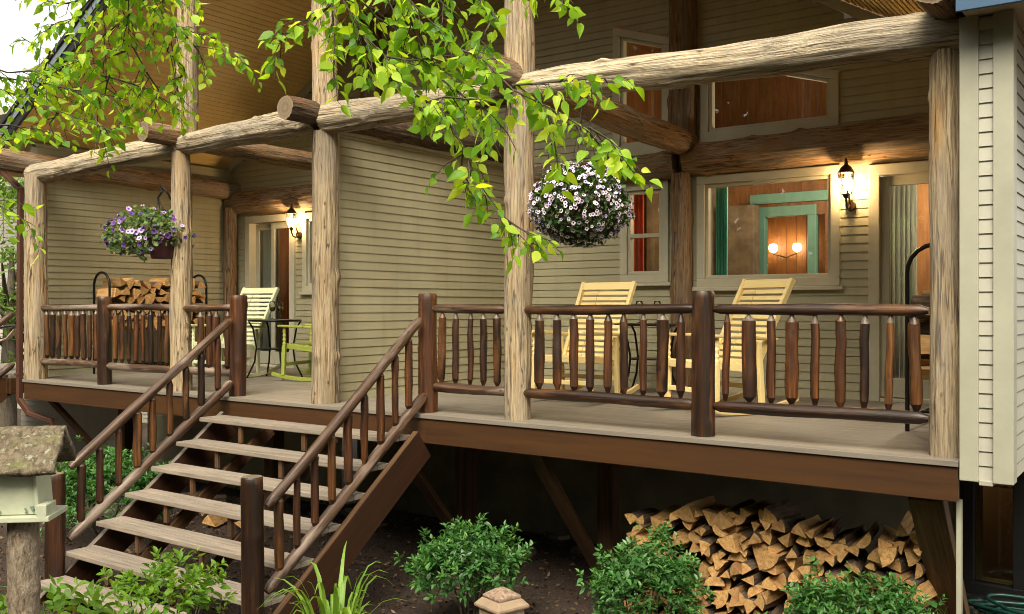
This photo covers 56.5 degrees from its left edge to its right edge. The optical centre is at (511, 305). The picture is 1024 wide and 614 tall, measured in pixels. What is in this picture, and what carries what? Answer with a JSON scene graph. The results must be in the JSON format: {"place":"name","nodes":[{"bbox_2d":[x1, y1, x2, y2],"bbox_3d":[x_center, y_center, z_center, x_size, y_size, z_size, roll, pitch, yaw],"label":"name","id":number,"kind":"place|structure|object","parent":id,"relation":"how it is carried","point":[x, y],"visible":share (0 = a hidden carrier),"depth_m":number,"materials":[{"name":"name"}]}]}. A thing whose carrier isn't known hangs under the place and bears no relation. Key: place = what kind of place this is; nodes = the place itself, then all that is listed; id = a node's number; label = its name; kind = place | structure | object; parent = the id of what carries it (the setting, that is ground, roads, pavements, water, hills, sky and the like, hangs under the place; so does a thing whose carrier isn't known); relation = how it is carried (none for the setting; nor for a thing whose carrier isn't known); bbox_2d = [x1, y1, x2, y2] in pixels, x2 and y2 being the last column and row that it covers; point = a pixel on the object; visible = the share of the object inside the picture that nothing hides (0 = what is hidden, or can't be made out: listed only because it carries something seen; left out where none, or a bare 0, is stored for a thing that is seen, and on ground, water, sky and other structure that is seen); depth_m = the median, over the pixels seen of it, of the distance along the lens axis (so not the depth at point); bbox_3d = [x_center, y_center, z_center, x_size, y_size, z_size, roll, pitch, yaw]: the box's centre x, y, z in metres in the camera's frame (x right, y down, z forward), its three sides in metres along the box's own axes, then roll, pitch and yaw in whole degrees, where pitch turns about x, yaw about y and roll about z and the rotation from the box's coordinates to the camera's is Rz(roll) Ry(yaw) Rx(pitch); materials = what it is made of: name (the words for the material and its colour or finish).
{"place":"outdoors","nodes":[
{"label":"outdoors","id":0,"kind":"place"},
{"bbox_2d":[0,0,87,107],"label":"sky","id":1,"kind":"structure","parent":0,"point":[15,24],"materials":[{"name":"white"}]},
{"bbox_2d":[0,408,985,613],"bbox_3d":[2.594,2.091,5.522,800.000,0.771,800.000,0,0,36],"label":"ground","id":2,"kind":"structure","parent":0,"point":[421,605],"depth_m":8.93,"materials":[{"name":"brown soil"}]},
{"bbox_2d":[0,175,23,426],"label":"leafy tree","id":3,"kind":"object","parent":2,"relation":"on","point":[8,411],"visible":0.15,"depth_m":16.95,"materials":[{"name":"green plant"}]},
{"bbox_2d":[0,425,76,613],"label":"birdhouse","id":4,"kind":"object","parent":2,"relation":"on","point":[30,456],"visible":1,"depth_m":3.39,"materials":[{"name":"grey wood"}]},
{"bbox_2d":[0,362,117,467],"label":"neighbouring deck","id":5,"kind":"structure","parent":2,"relation":"on","point":[93,422],"depth_m":14.16,"materials":[{"name":"wood"}]},
{"bbox_2d":[0,312,14,402],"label":"stair railing","id":6,"kind":"object","parent":5,"relation":"attached to","point":[6,369],"visible":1,"depth_m":12.24,"materials":[{"name":"wood"}]},
{"bbox_2d":[0,575,117,613],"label":"young shrub","id":7,"kind":"object","parent":2,"relation":"on","point":[60,601],"visible":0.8,"depth_m":3.94,"materials":[{"name":"green plant"}]},
{"bbox_2d":[0,105,147,422],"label":"neighbouring cabin","id":8,"kind":"object","parent":2,"relation":"on","point":[9,244],"visible":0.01,"depth_m":22.95,"materials":[{"name":"wood"}]},
{"bbox_2d":[40,435,172,540],"bbox_3d":[-4.270,1.951,9.937,1.885,1.112,1.522,0,0,36],"label":"leafy shrub","id":9,"kind":"object","parent":2,"relation":"on","point":[109,477],"visible":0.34,"depth_m":9.71,"materials":[{"name":"green plant"}]},
{"bbox_2d":[96,546,237,613],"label":"young shrub","id":10,"kind":"object","parent":2,"relation":"on","point":[162,569],"visible":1,"depth_m":5.12,"materials":[{"name":"green plant"}]},
{"bbox_2d":[40,411,430,613],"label":"staircase","id":11,"kind":"structure","parent":2,"relation":"on","point":[130,524],"depth_m":7.80,"materials":[{"name":"brown wood"}]},
{"bbox_2d":[44,318,232,601],"bbox_3d":[-3.304,1.312,8.626,0.179,2.376,1.873,0,0,36],"label":"stair railing","id":12,"kind":"object","parent":11,"relation":"on","point":[54,546],"visible":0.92,"depth_m":8.49,"materials":[{"name":"brown wood"}]},
{"bbox_2d":[241,317,426,613],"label":"stair railing","id":13,"kind":"object","parent":11,"relation":"attached to","point":[253,589],"visible":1,"depth_m":6.97,"materials":[{"name":"brown wood"}]},
{"bbox_2d":[0,0,662,274],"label":"leafy tree","id":14,"kind":"object","parent":2,"relation":"on","point":[424,65],"visible":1,"depth_m":3.48,"materials":[{"name":"green plant"}]},
{"bbox_2d":[263,541,406,613],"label":"grass clump","id":15,"kind":"object","parent":2,"relation":"on","point":[337,600],"visible":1,"depth_m":5.06,"materials":[{"name":"green plant"}]},
{"bbox_2d":[394,512,535,613],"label":"leafy shrub","id":16,"kind":"object","parent":2,"relation":"on","point":[460,548],"visible":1,"depth_m":7.07,"materials":[{"name":"green plant"}]},
{"bbox_2d":[22,366,969,613],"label":"porch deck","id":17,"kind":"structure","parent":2,"relation":"on","point":[897,459],"depth_m":7.31,"materials":[{"name":"brown wood"}]},
{"bbox_2d":[40,295,247,396],"bbox_3d":[-4.262,0.400,10.585,3.957,1.000,0.178,0,0,36],"label":"porch railing","id":18,"kind":"object","parent":17,"relation":"on","point":[106,332],"visible":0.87,"depth_m":10.55,"materials":[{"name":"brown wood"}]},
{"bbox_2d":[93,271,207,373],"bbox_3d":[-4.903,0.227,12.984,0.392,1.346,1.512,0,0,36],"label":"firewood rack","id":19,"kind":"object","parent":17,"relation":"on","point":[109,290],"visible":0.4,"depth_m":12.48,"materials":[{"name":"black metal"}]},
{"bbox_2d":[191,287,279,376],"bbox_3d":[-3.517,0.330,12.005,0.705,1.129,1.074,0,0,29],"label":"rocking chair","id":20,"kind":"object","parent":17,"relation":"on","point":[266,313],"visible":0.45,"depth_m":12.17,"materials":[{"name":"beige paint"}]},
{"bbox_2d":[246,319,302,379],"bbox_3d":[-2.947,0.540,11.830,0.660,0.729,0.660,0,0,24],"label":"side table","id":21,"kind":"object","parent":17,"relation":"on","point":[273,320],"visible":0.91,"depth_m":11.77,"materials":[{"name":"black metal"}]},
{"bbox_2d":[271,324,311,380],"bbox_3d":[-2.259,0.330,11.471,1.074,1.129,0.705,0,0,19],"label":"rocking chair","id":22,"kind":"object","parent":17,"relation":"on","point":[305,346],"visible":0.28,"depth_m":11.29,"materials":[{"name":"paint"}]},
{"bbox_2d":[417,293,503,412],"bbox_3d":[-0.411,0.400,7.820,0.922,1.000,0.169,0,0,36],"label":"porch railing","id":23,"kind":"object","parent":17,"relation":"on","point":[431,370],"visible":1,"depth_m":7.85,"materials":[{"name":"brown wood"}]},
{"bbox_2d":[531,281,639,402],"bbox_3d":[0.667,0.330,8.987,0.705,1.129,1.074,0,0,36],"label":"rocking chair","id":24,"kind":"object","parent":17,"relation":"on","point":[596,286],"visible":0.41,"depth_m":9.17,"materials":[{"name":"yellow paint"}]},
{"bbox_2d":[614,323,685,396],"bbox_3d":[1.393,0.544,9.598,0.620,0.720,0.420,0,0,24],"label":"side table","id":25,"kind":"object","parent":17,"relation":"on","point":[636,344],"visible":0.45,"depth_m":9.62,"materials":[{"name":"black metal"}]},
{"bbox_2d":[523,291,929,436],"bbox_3d":[1.299,0.400,6.591,2.970,1.000,0.163,0,0,36],"label":"porch railing","id":26,"kind":"object","parent":17,"relation":"on","point":[701,404],"visible":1,"depth_m":6.47,"materials":[{"name":"brown wood"}]},
{"bbox_2d":[664,278,798,414],"bbox_3d":[1.806,0.330,8.071,1.074,1.129,0.705,0,0,-29],"label":"rocking chair","id":27,"kind":"object","parent":17,"relation":"on","point":[761,345],"visible":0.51,"depth_m":8.10,"materials":[{"name":"yellow paint"}]},
{"bbox_2d":[905,243,929,430],"bbox_3d":[3.379,0.227,7.254,0.412,1.346,1.402,0,0,36],"label":"firewood rack","id":28,"kind":"object","parent":17,"relation":"on","point":[907,301],"visible":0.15,"depth_m":6.80,"materials":[{"name":"black metal"}]},
{"bbox_2d":[474,587,529,613],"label":"garden post","id":29,"kind":"object","parent":2,"relation":"on","point":[501,600],"visible":1,"depth_m":3.17,"materials":[{"name":"stone"}]},
{"bbox_2d":[0,0,1023,609],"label":"lodge","id":30,"kind":"structure","parent":2,"relation":"on","point":[770,114],"depth_m":9.67,"materials":[{"name":"beige wood"}]},
{"bbox_2d":[0,170,56,469],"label":"downspout","id":31,"kind":"object","parent":30,"relation":"attached to","point":[19,373],"visible":0.73,"depth_m":11.85,"materials":[{"name":"metal"}]},
{"bbox_2d":[157,184,170,204],"bbox_3d":[-3.679,-0.997,10.098,0.171,0.595,0.195,0,0,36],"label":"basket hook","id":32,"kind":"object","parent":30,"relation":"attached to","point":[161,187],"visible":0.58,"depth_m":10.07,"materials":[{"name":"black metal"}]},
{"bbox_2d":[100,198,195,262],"bbox_3d":[-3.881,-0.791,10.126,0.926,0.683,1.057,0,0,-28],"label":"hanging basket","id":33,"kind":"object","parent":32,"relation":"hanging from","point":[161,245],"visible":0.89,"depth_m":9.91,"materials":[{"name":"green plant"}]},
{"bbox_2d":[261,230,270,350],"bbox_3d":[-3.654,-0.150,14.307,0.467,2.000,0.090,0,0,36],"label":"curtain","id":34,"kind":"object","parent":30,"relation":"hanging from","point":[265,258],"visible":0.27,"depth_m":14.32,"materials":[{"name":"fabric"}]},
{"bbox_2d":[245,214,295,367],"bbox_3d":[-3.502,-0.208,14.004,1.070,2.225,0.190,0,0,36],"label":"door","id":35,"kind":"structure","parent":30,"relation":"in","point":[254,225],"depth_m":14.00,"materials":[{"name":"beige wood"}]},
{"bbox_2d":[299,212,311,294],"bbox_3d":[-2.624,-0.730,13.350,0.860,1.160,0.190,0,0,36],"label":"window","id":36,"kind":"structure","parent":30,"relation":"in","point":[306,217],"depth_m":13.49,"materials":[{"name":"beige wood"}]},
{"bbox_2d":[634,195,643,270],"bbox_3d":[1.427,-0.660,10.692,0.132,1.320,0.077,0,0,29],"label":"curtain","id":37,"kind":"object","parent":30,"relation":"hanging from","point":[639,229],"visible":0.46,"depth_m":10.67,"materials":[{"name":"fabric"}]},
{"bbox_2d":[613,28,668,155],"bbox_3d":[1.445,-2.359,10.435,0.790,1.459,0.190,0,0,36],"label":"window","id":38,"kind":"structure","parent":30,"relation":"in","point":[621,37],"depth_m":10.43,"materials":[{"name":"beige wood"}]},
{"bbox_2d":[620,180,670,285],"bbox_3d":[1.469,-0.775,10.418,0.670,1.130,0.190,0,0,36],"label":"window","id":39,"kind":"structure","parent":30,"relation":"in","point":[661,277],"depth_m":10.33,"materials":[{"name":"beige wood"}]},
{"bbox_2d":[716,187,727,274],"bbox_3d":[2.236,-0.385,10.136,0.133,1.870,0.089,0,0,36],"label":"curtain","id":40,"kind":"object","parent":30,"relation":"hanging from","point":[721,231],"visible":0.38,"depth_m":10.11,"materials":[{"name":"fabric"}]},
{"bbox_2d":[692,165,843,290],"bbox_3d":[2.579,-0.750,9.623,1.560,1.200,0.190,0,0,36],"label":"window","id":41,"kind":"structure","parent":30,"relation":"in","point":[831,280],"depth_m":9.55,"materials":[{"name":"beige wood"}]},
{"bbox_2d":[699,69,839,141],"bbox_3d":[2.591,-2.180,9.614,1.510,1.001,0.190,0,0,36],"label":"window","id":42,"kind":"structure","parent":30,"relation":"in","point":[708,132],"depth_m":9.52,"materials":[{"name":"beige wood"}]},
{"bbox_2d":[837,158,855,210],"bbox_3d":[3.170,-1.146,9.006,0.170,0.492,0.245,0,0,36],"label":"wall lantern","id":43,"kind":"object","parent":30,"relation":"attached to","point":[843,180],"depth_m":8.97,"materials":[{"name":"brown metal"}]},
{"bbox_2d":[868,160,929,403],"bbox_3d":[3.887,-0.208,8.710,1.170,2.225,0.190,0,0,36],"label":"door","id":44,"kind":"structure","parent":30,"relation":"in","point":[881,177],"depth_m":8.94,"materials":[{"name":"beige wood"}]},
{"bbox_2d":[891,184,916,377],"bbox_3d":[3.705,-0.150,9.035,0.266,2.000,0.102,0,0,36],"label":"curtain","id":45,"kind":"object","parent":30,"relation":"hanging from","point":[903,223],"visible":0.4,"depth_m":9.03,"materials":[{"name":"beige fabric"}]},
{"bbox_2d":[962,472,1023,609],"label":"window","id":46,"kind":"structure","parent":30,"relation":"in","point":[976,585],"depth_m":7.67,"materials":[{"name":"black wood"}]},
{"bbox_2d":[575,520,716,613],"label":"leafy shrub","id":47,"kind":"object","parent":2,"relation":"on","point":[628,570],"visible":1,"depth_m":6.36,"materials":[{"name":"green plant"}]},
{"bbox_2d":[756,554,947,613],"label":"leafy shrub","id":48,"kind":"object","parent":2,"relation":"on","point":[889,600],"visible":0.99,"depth_m":5.94,"materials":[{"name":"green plant"}]},
{"bbox_2d":[967,593,1023,613],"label":"garden hose","id":49,"kind":"object","parent":2,"relation":"on","point":[1008,607],"visible":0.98,"depth_m":7.28,"materials":[{"name":"rubber"}]},
{"label":"firewood log","id":50,"kind":"object","parent":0,"visible":0},
{"bbox_2d":[687,551,705,564],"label":"firewood log","id":51,"kind":"object","parent":50,"relation":"on","point":[699,556],"visible":0.21,"depth_m":7.00,"materials":[{"name":"brown wood"}]},
{"bbox_2d":[689,541,699,552],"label":"firewood log","id":52,"kind":"object","parent":51,"relation":"on","point":[695,547],"visible":0.34,"depth_m":6.91,"materials":[{"name":"brown wood"}]},
{"bbox_2d":[688,527,703,542],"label":"firewood log","id":53,"kind":"object","parent":52,"relation":"on","point":[694,536],"visible":0.43,"depth_m":6.93,"materials":[{"name":"brown wood"}]},
{"bbox_2d":[682,517,705,529],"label":"firewood log","id":54,"kind":"object","parent":53,"relation":"on","point":[689,525],"visible":0.48,"depth_m":6.99,"materials":[{"name":"brown wood"}]},
{"bbox_2d":[674,496,716,521],"bbox_3d":[1.395,1.512,7.114,0.186,0.141,0.400,20,12,37],"label":"firewood log","id":55,"kind":"object","parent":54,"relation":"on","point":[686,512],"visible":0.71,"depth_m":6.99,"materials":[{"name":"brown wood"}]},
{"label":"firewood log","id":56,"kind":"object","parent":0,"visible":0},
{"bbox_2d":[802,571,818,583],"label":"firewood log","id":57,"kind":"object","parent":56,"relation":"on","point":[816,574],"visible":0.16,"depth_m":6.46,"materials":[{"name":"brown wood"}]},
{"bbox_2d":[815,559,831,575],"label":"firewood log","id":58,"kind":"object","parent":57,"relation":"on","point":[826,565],"visible":0.32,"depth_m":6.43,"materials":[{"name":"brown wood"}]},
{"bbox_2d":[815,547,830,564],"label":"firewood log","id":59,"kind":"object","parent":58,"relation":"on","point":[821,553],"visible":0.46,"depth_m":6.36,"materials":[{"name":"brown wood"}]},
{"bbox_2d":[814,530,839,546],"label":"firewood log","id":60,"kind":"object","parent":59,"relation":"on","point":[821,540],"visible":0.57,"depth_m":6.39,"materials":[{"name":"brown wood"}]},
{"bbox_2d":[805,517,833,538],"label":"firewood log","id":61,"kind":"object","parent":60,"relation":"on","point":[817,529],"visible":0.97,"depth_m":6.49,"materials":[{"name":"brown wood"}]},
{"bbox_2d":[791,515,821,537],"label":"firewood log","id":62,"kind":"object","parent":61,"relation":"on","point":[799,528],"visible":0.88,"depth_m":6.50,"materials":[{"name":"brown wood"}]},
{"label":"firewood log","id":63,"kind":"object","parent":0,"visible":0},
{"bbox_2d":[903,583,915,601],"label":"firewood log","id":64,"kind":"object","parent":63,"relation":"on","point":[906,584],"visible":0.06,"depth_m":6.07,"materials":[{"name":"brown wood"}]},
{"bbox_2d":[892,568,915,583],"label":"firewood log","id":65,"kind":"object","parent":64,"relation":"on","point":[905,575],"visible":0.31,"depth_m":6.16,"materials":[{"name":"brown wood"}]},
{"bbox_2d":[886,556,921,572],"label":"firewood log","id":66,"kind":"object","parent":65,"relation":"on","point":[900,564],"visible":0.5,"depth_m":6.16,"materials":[{"name":"brown wood"}]},
{"bbox_2d":[878,540,910,566],"bbox_3d":[2.512,1.607,6.268,0.124,0.180,0.400,38,19,32],"label":"firewood log","id":67,"kind":"object","parent":66,"relation":"on","point":[888,555],"visible":0.61,"depth_m":6.10,"materials":[{"name":"brown wood"}]},
{"bbox_2d":[867,542,880,563],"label":"firewood log","id":68,"kind":"object","parent":67,"relation":"on","point":[873,555],"visible":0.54,"depth_m":6.19,"materials":[{"name":"brown wood"}]},
{"bbox_2d":[878,525,896,547],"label":"firewood log","id":69,"kind":"object","parent":68,"relation":"on","point":[887,537],"visible":0.84,"depth_m":6.24,"materials":[{"name":"brown wood"}]},
{"bbox_2d":[904,540,921,565],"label":"firewood log","id":70,"kind":"object","parent":66,"relation":"on","point":[913,557],"visible":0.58,"depth_m":6.10,"materials":[{"name":"brown wood"}]},
{"bbox_2d":[892,528,914,553],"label":"firewood log","id":71,"kind":"object","parent":70,"relation":"on","point":[902,542],"visible":0.48,"depth_m":6.14,"materials":[{"name":"brown wood"}]},
{"bbox_2d":[895,511,913,535],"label":"firewood log","id":72,"kind":"object","parent":71,"relation":"on","point":[906,526],"visible":0.94,"depth_m":6.15,"materials":[{"name":"brown wood"}]},
{"label":"firewood log","id":73,"kind":"object","parent":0,"visible":0},
{"bbox_2d":[825,557,848,585],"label":"firewood log","id":74,"kind":"object","parent":73,"relation":"on","point":[836,569],"visible":0.41,"depth_m":6.42,"materials":[{"name":"brown wood"}]},
{"bbox_2d":[823,555,838,566],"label":"firewood log","id":75,"kind":"object","parent":74,"relation":"on","point":[831,560],"visible":0.39,"depth_m":6.31,"materials":[{"name":"brown wood"}]},
{"bbox_2d":[824,528,865,562],"bbox_3d":[2.280,1.638,6.483,0.185,0.141,0.400,-9,-1,36],"label":"firewood log","id":76,"kind":"object","parent":75,"relation":"on","point":[835,547],"visible":0.73,"depth_m":6.34,"materials":[{"name":"brown wood"}]},
{"bbox_3d":[0.546,-1.566,7.063,0.040,0.109,0.010,0,0,36],"label":"basket hook","id":77,"kind":"object","parent":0,"visible":0},
{"bbox_2d":[526,91,634,248],"bbox_3d":[0.502,-1.007,6.996,0.816,1.187,0.799,0,0,36],"label":"hanging basket","id":78,"kind":"object","parent":77,"relation":"hanging from","point":[578,222],"visible":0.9,"depth_m":6.83,"materials":[{"name":"green plant"}]},
{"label":"firewood log","id":79,"kind":"object","parent":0,"visible":0},
{"bbox_2d":[714,606,737,613],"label":"firewood log","id":80,"kind":"object","parent":79,"relation":"on","point":[723,610],"visible":0.29,"depth_m":6.89,"materials":[{"name":"brown wood"}]},
{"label":"firewood log","id":81,"kind":"object","parent":80,"relation":"on","visible":0},
{"bbox_2d":[713,581,744,608],"bbox_3d":[1.623,2.103,6.979,0.136,0.169,0.403,0,0,41],"label":"firewood log","id":82,"kind":"object","parent":81,"relation":"on","point":[723,598],"visible":0.3,"depth_m":6.83,"materials":[{"name":"brown wood"}]},
{"bbox_2d":[728,591,747,606],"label":"firewood log","id":83,"kind":"object","parent":82,"relation":"on","point":[742,594],"visible":0.38,"depth_m":6.73,"materials":[{"name":"brown wood"}]},
{"bbox_2d":[728,582,752,601],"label":"firewood log","id":84,"kind":"object","parent":83,"relation":"on","point":[735,591],"visible":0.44,"depth_m":6.75,"materials":[{"name":"brown wood"}]},
{"bbox_2d":[731,568,758,580],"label":"firewood log","id":85,"kind":"object","parent":84,"relation":"on","point":[736,577],"visible":0.43,"depth_m":6.76,"materials":[{"name":"brown wood"}]},
{"bbox_2d":[730,555,754,575],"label":"firewood log","id":86,"kind":"object","parent":85,"relation":"on","point":[736,568],"visible":0.41,"depth_m":6.71,"materials":[{"name":"brown wood"}]},
{"bbox_2d":[727,552,753,561],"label":"firewood log","id":87,"kind":"object","parent":86,"relation":"on","point":[739,556],"visible":0.29,"depth_m":6.76,"materials":[{"name":"brown wood"}]},
{"bbox_2d":[717,531,744,552],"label":"firewood log","id":88,"kind":"object","parent":87,"relation":"on","point":[730,543],"visible":0.49,"depth_m":6.74,"materials":[{"name":"brown wood"}]},
{"bbox_2d":[712,524,728,536],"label":"firewood log","id":89,"kind":"object","parent":88,"relation":"on","point":[720,532],"visible":0.35,"depth_m":6.78,"materials":[{"name":"brown wood"}]},
{"bbox_2d":[710,501,744,529],"bbox_3d":[1.610,1.522,6.920,0.189,0.135,0.400,-10,-4,40],"label":"firewood log","id":90,"kind":"object","parent":89,"relation":"on","point":[722,520],"visible":0.54,"depth_m":6.77,"materials":[{"name":"brown wood"}]},
{"bbox_2d":[726,522,751,534],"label":"firewood log","id":91,"kind":"object","parent":88,"relation":"on","point":[733,529],"visible":0.24,"depth_m":6.80,"materials":[{"name":"brown wood"}]},
{"bbox_2d":[734,514,758,525],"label":"firewood log","id":92,"kind":"object","parent":91,"relation":"on","point":[738,520],"visible":0.56,"depth_m":6.76,"materials":[{"name":"brown wood"}]},
{"bbox_2d":[740,499,773,519],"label":"firewood log","id":93,"kind":"object","parent":92,"relation":"on","point":[752,509],"visible":0.8,"depth_m":6.79,"materials":[{"name":"brown wood"}]},
{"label":"firewood log","id":94,"kind":"object","parent":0,"visible":0},
{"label":"firewood log","id":95,"kind":"object","parent":94,"relation":"on","visible":0},
{"bbox_2d":[784,599,800,610],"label":"firewood log","id":96,"kind":"object","parent":95,"relation":"on","point":[785,605],"visible":0.17,"depth_m":6.56,"materials":[{"name":"brown wood"}]},
{"bbox_2d":[787,587,802,599],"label":"firewood log","id":97,"kind":"object","parent":96,"relation":"on","point":[789,596],"visible":0.17,"depth_m":6.54,"materials":[{"name":"brown wood"}]},
{"bbox_2d":[772,569,793,589],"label":"firewood log","id":98,"kind":"object","parent":97,"relation":"on","point":[780,580],"visible":0.35,"depth_m":6.59,"materials":[{"name":"brown wood"}]},
{"bbox_2d":[767,561,790,574],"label":"firewood log","id":99,"kind":"object","parent":98,"relation":"on","point":[783,566],"visible":0.61,"depth_m":6.60,"materials":[{"name":"brown wood"}]},
{"bbox_2d":[762,545,804,569],"bbox_3d":[1.912,1.761,6.697,0.136,0.135,0.402,0,0,43],"label":"firewood log","id":100,"kind":"object","parent":99,"relation":"on","point":[770,560],"visible":0.56,"depth_m":6.57,"materials":[{"name":"brown wood"}]},
{"bbox_2d":[785,543,804,557],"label":"firewood log","id":101,"kind":"object","parent":100,"relation":"on","point":[796,550],"visible":0.56,"depth_m":6.54,"materials":[{"name":"brown wood"}]},
{"bbox_2d":[778,532,799,546],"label":"firewood log","id":102,"kind":"object","parent":101,"relation":"on","point":[788,539],"visible":0.47,"depth_m":6.54,"materials":[{"name":"brown wood"}]},
{"bbox_2d":[770,513,805,532],"bbox_3d":[1.943,1.537,6.688,0.115,0.099,0.400,-23,-18,35],"label":"firewood log","id":103,"kind":"object","parent":102,"relation":"on","point":[787,524],"visible":0.77,"depth_m":6.57,"materials":[{"name":"brown wood"}]},
{"bbox_2d":[763,497,800,525],"bbox_3d":[1.911,1.463,6.737,0.126,0.134,0.402,0,0,39],"label":"firewood log","id":104,"kind":"object","parent":103,"relation":"on","point":[774,513],"visible":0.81,"depth_m":6.69,"materials":[{"name":"brown wood"}]},
{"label":"firewood log","id":105,"kind":"object","parent":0,"visible":0},
{"bbox_2d":[836,564,867,582],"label":"firewood log","id":106,"kind":"object","parent":105,"relation":"on","point":[865,569],"visible":0.24,"depth_m":6.34,"materials":[{"name":"brown wood"}]},
{"bbox_2d":[844,549,868,574],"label":"firewood log","id":107,"kind":"object","parent":106,"relation":"on","point":[858,564],"visible":0.7,"depth_m":6.33,"materials":[{"name":"brown wood"}]},
{"bbox_2d":[844,538,870,556],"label":"firewood log","id":108,"kind":"object","parent":107,"relation":"on","point":[854,549],"visible":0.44,"depth_m":6.26,"materials":[{"name":"brown wood"}]},
{"bbox_2d":[855,520,879,547],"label":"firewood log","id":109,"kind":"object","parent":108,"relation":"on","point":[866,539],"visible":1,"depth_m":6.23,"materials":[{"name":"brown wood"}]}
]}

